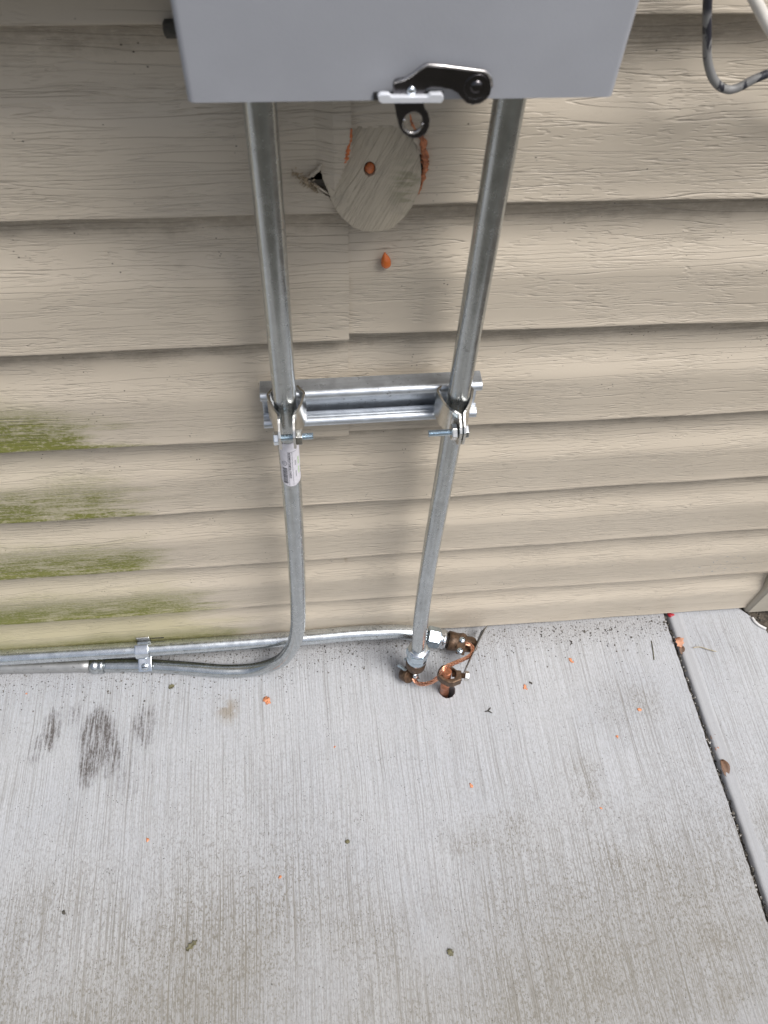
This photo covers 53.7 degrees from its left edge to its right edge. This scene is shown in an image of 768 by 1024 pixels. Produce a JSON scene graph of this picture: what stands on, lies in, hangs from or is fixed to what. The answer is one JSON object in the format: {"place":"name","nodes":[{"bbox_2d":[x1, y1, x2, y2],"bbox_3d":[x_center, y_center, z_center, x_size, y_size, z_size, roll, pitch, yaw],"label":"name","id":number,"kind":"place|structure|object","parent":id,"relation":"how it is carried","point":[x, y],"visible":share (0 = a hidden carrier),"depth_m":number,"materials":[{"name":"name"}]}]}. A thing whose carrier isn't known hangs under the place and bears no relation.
{"place":"outdoors","nodes":[
{"label":"outdoors","id":0,"kind":"place"},
{"bbox_2d":[0,614,767,1023],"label":"pavement","id":1,"kind":"structure","parent":0,"point":[526,880],"depth_m":1.03,"materials":[{"name":"concrete"}]},
{"bbox_2d":[186,940,196,950],"bbox_3d":[-0.242,0.545,0.955,0.014,0.003,0.012,-4,57,-5],"label":"leaf scrap","id":2,"kind":"object","parent":1,"relation":"on","point":[191,945],"visible":1,"depth_m":0.95,"materials":[{"name":"green plant"}]},
{"bbox_2d":[263,696,270,704],"bbox_3d":[-0.175,0.281,1.131,0.011,0.003,0.014,-21,60,-16],"label":"caulk crumb","id":3,"kind":"object","parent":1,"relation":"on","point":[266,699],"visible":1,"depth_m":1.13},
{"bbox_2d":[0,616,672,712],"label":"grit","id":4,"kind":"object","parent":1,"relation":"on","point":[367,651],"visible":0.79,"depth_m":1.18,"materials":[{"name":"black gravel"}]},
{"bbox_2d":[397,657,425,682],"bbox_3d":[0.041,0.233,1.132,0.042,0.059,0.033,-4,57,-5],"label":"grounding hub","id":5,"kind":"object","parent":1,"relation":"on","point":[407,672],"visible":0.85,"depth_m":1.13,"materials":[{"name":"brown metal"}]},
{"bbox_2d":[411,642,474,685],"bbox_3d":[0.093,0.221,1.130,0.106,0.057,0.038,-35,65,-23],"label":"ground wire","id":6,"kind":"object","parent":5,"relation":"attached to","point":[449,665],"visible":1,"depth_m":1.13,"materials":[{"name":"orange metal"}]},
{"bbox_2d":[439,667,451,697],"bbox_3d":[0.091,0.279,1.159,0.014,0.167,0.026,-32,64,-21],"label":"ground rod","id":7,"kind":"object","parent":1,"relation":"on","point":[444,689],"visible":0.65,"depth_m":1.12,"materials":[{"name":"orange metal"}]},
{"bbox_2d":[437,665,469,686],"bbox_3d":[0.100,0.240,1.105,0.047,0.016,0.027,12,57,5],"label":"acorn clamp","id":8,"kind":"object","parent":7,"relation":"attached to","point":[458,675],"visible":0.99,"depth_m":1.10,"materials":[{"name":"brown metal"}]},
{"bbox_2d":[461,625,487,680],"bbox_3d":[0.134,0.216,1.151,0.008,0.045,0.108,24,59,12],"label":"metal strip","id":9,"kind":"object","parent":8,"relation":"attached to","point":[479,638],"visible":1,"depth_m":1.16,"materials":[{"name":"metal"}]},
{"bbox_2d":[447,949,453,955],"bbox_3d":[0.084,0.558,0.962,0.009,0.003,0.009,-4,57,-5],"label":"leaf scrap","id":10,"kind":"object","parent":1,"relation":"on","point":[450,952],"visible":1,"depth_m":0.96,"materials":[{"name":"green plant"}]},
{"bbox_2d":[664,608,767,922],"bbox_3d":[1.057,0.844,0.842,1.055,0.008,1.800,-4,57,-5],"label":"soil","id":11,"kind":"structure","parent":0,"point":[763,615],"depth_m":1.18,"materials":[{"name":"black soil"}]},
{"bbox_2d":[675,637,683,646],"bbox_3d":[0.470,0.207,1.207,0.016,0.010,0.016,21,58,11],"label":"leaf","id":12,"kind":"object","parent":11,"relation":"on","point":[679,641],"visible":1,"depth_m":1.21,"materials":[{"name":"orange plant"}]},
{"bbox_2d":[664,608,767,916],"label":"joint grit","id":13,"kind":"object","parent":11,"relation":"on","point":[723,785],"visible":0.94,"depth_m":1.13,"materials":[{"name":"grey gravel"}]},
{"bbox_2d":[665,608,767,913],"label":"pavement","id":14,"kind":"structure","parent":0,"point":[728,679],"depth_m":1.16,"materials":[{"name":"concrete"}]},
{"bbox_2d":[679,646,684,653],"bbox_3d":[0.474,0.219,1.207,0.009,0.005,0.015,-4,57,-5],"label":"leaf","id":15,"kind":"object","parent":14,"relation":"on","point":[682,649],"visible":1,"depth_m":1.21,"materials":[{"name":"brown plant"}]},
{"bbox_2d":[720,759,729,776],"bbox_3d":[0.497,0.373,1.105,0.013,0.008,0.025,-4,57,-5],"label":"leaf","id":16,"kind":"object","parent":14,"relation":"on","point":[725,766],"visible":1,"depth_m":1.10,"materials":[{"name":"brown plant"}]},
{"bbox_2d":[751,617,765,629],"bbox_3d":[0.609,0.182,1.234,0.008,0.004,0.028,-36,65,-23],"label":"plastic edging","id":17,"kind":"object","parent":14,"relation":"on","point":[757,623],"visible":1,"depth_m":1.23,"materials":[{"name":"white plastic"}]},
{"label":"ground","id":18,"kind":"structure","parent":0,"visible":0},
{"bbox_2d":[0,0,767,649],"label":"siding wall","id":19,"kind":"structure","parent":18,"relation":"on","point":[612,458],"depth_m":0.68,"materials":[{"name":"plastic"}]},
{"bbox_2d":[134,636,163,671],"bbox_3d":[-0.345,0.207,1.124,0.042,0.045,0.044,-4,57,-5],"label":"conduit strap","id":20,"kind":"object","parent":19,"relation":"attached to","point":[142,656],"visible":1,"depth_m":1.11,"materials":[{"name":"metal"}]},
{"bbox_2d":[0,102,305,677],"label":"conduit","id":21,"kind":"object","parent":19,"relation":"attached to","point":[262,134],"visible":0.95,"depth_m":0.63,"materials":[{"name":"metal"}]},
{"bbox_2d":[162,19,176,38],"bbox_3d":[-0.108,-0.275,0.431,0.034,0.010,0.010,-4,57,-5],"label":"pipe nipple","id":22,"kind":"object","parent":19,"relation":"attached to","point":[169,30],"visible":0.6,"depth_m":0.43,"materials":[{"name":"grey metal"}]},
{"bbox_2d":[0,625,449,664],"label":"conduit","id":23,"kind":"object","parent":19,"relation":"attached to","point":[437,637],"visible":0.88,"depth_m":1.12,"materials":[{"name":"metal"}]},
{"bbox_2d":[446,631,477,655],"bbox_3d":[0.120,0.202,1.165,0.050,0.031,0.043,-4,57,-5],"label":"grounding hub","id":24,"kind":"object","parent":23,"relation":"attached to","point":[457,642],"visible":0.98,"depth_m":1.16,"materials":[{"name":"brown metal"}]},
{"bbox_2d":[291,167,319,192],"bbox_3d":[-0.054,-0.228,0.522,0.019,0.020,0.007,-4,57,-5],"label":"fibre tuft","id":25,"kind":"object","parent":19,"relation":"attached to","point":[307,183],"visible":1,"depth_m":0.52,"materials":[{"name":"beige fabric"}]},
{"bbox_2d":[259,371,482,428],"bbox_3d":[-0.012,-0.103,0.703,0.201,0.048,0.018,-4,57,-5],"label":"strut rail","id":26,"kind":"object","parent":19,"relation":"attached to","point":[368,399],"visible":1,"depth_m":0.71,"materials":[{"name":"silver metal"}]},
{"bbox_2d":[266,385,313,449],"bbox_3d":[-0.083,-0.080,0.672,0.039,0.037,0.052,-4,57,-5],"label":"strut clamp","id":27,"kind":"object","parent":26,"relation":"attached to","point":[297,436],"visible":0.98,"depth_m":0.66,"materials":[{"name":"metal"}]},
{"bbox_2d":[428,385,473,444],"bbox_3d":[0.060,-0.088,0.691,0.037,0.037,0.054,7,57,2],"label":"strut clamp","id":28,"kind":"object","parent":26,"relation":"attached to","point":[453,425],"visible":0.97,"depth_m":0.68,"materials":[{"name":"metal"}]},
{"bbox_2d":[327,126,420,231],"bbox_3d":[-0.007,-0.235,0.528,0.066,0.076,0.027,-4,57,-5],"label":"siding offcut","id":29,"kind":"object","parent":19,"relation":"attached to","point":[383,196],"visible":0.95,"depth_m":0.53,"materials":[{"name":"plastic"}]},
{"bbox_2d":[344,129,352,163],"bbox_3d":[-0.025,-0.242,0.507,0.008,0.029,0.005,-4,57,-5],"label":"caulk bead","id":30,"kind":"object","parent":29,"relation":"attached to","point":[348,150],"visible":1,"depth_m":0.51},
{"bbox_2d":[364,162,374,173],"bbox_3d":[-0.010,-0.238,0.525,0.007,0.008,0.008,-4,57,-5],"label":"caulk plug","id":31,"kind":"object","parent":29,"relation":"in","point":[369,167],"visible":1,"depth_m":0.52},
{"bbox_2d":[410,114,428,193],"bbox_3d":[0.024,-0.241,0.524,0.016,0.068,0.006,-4,57,-5],"label":"caulk bead","id":32,"kind":"object","parent":29,"relation":"attached to","point":[424,155],"visible":0.84,"depth_m":0.52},
{"bbox_2d":[381,252,390,268],"bbox_3d":[0.002,-0.196,0.591,0.008,0.014,0.008,-4,57,-5],"label":"caulk drip","id":33,"kind":"object","parent":19,"relation":"attached to","point":[385,261],"visible":1,"depth_m":0.59},
{"bbox_2d":[170,0,638,137],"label":"electrical box","id":34,"kind":"object","parent":19,"relation":"attached to","point":[405,57],"visible":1,"depth_m":0.35,"materials":[{"name":"grey metal"}]},
{"bbox_2d":[406,98,526,667],"bbox_3d":[0.064,-0.047,0.732,0.034,0.917,0.060,-4,57,-5],"label":"conduit","id":35,"kind":"object","parent":34,"relation":"attached to","point":[505,124],"visible":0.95,"depth_m":0.59,"materials":[{"name":"metal"}]},
{"bbox_2d":[702,0,767,93],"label":"black cable","id":36,"kind":"object","parent":19,"relation":"attached to","point":[717,83],"visible":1,"depth_m":0.47,"materials":[{"name":"plastic"}]},
{"bbox_2d":[743,575,767,611],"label":"corner trim","id":37,"kind":"structure","parent":19,"relation":"attached to","point":[758,602],"depth_m":1.22,"materials":[{"name":"beige plastic"}]},
{"bbox_2d":[747,0,767,37],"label":"white cable","id":38,"kind":"object","parent":19,"relation":"attached to","point":[759,9],"visible":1,"depth_m":0.44,"materials":[{"name":"white plastic"}]}
]}

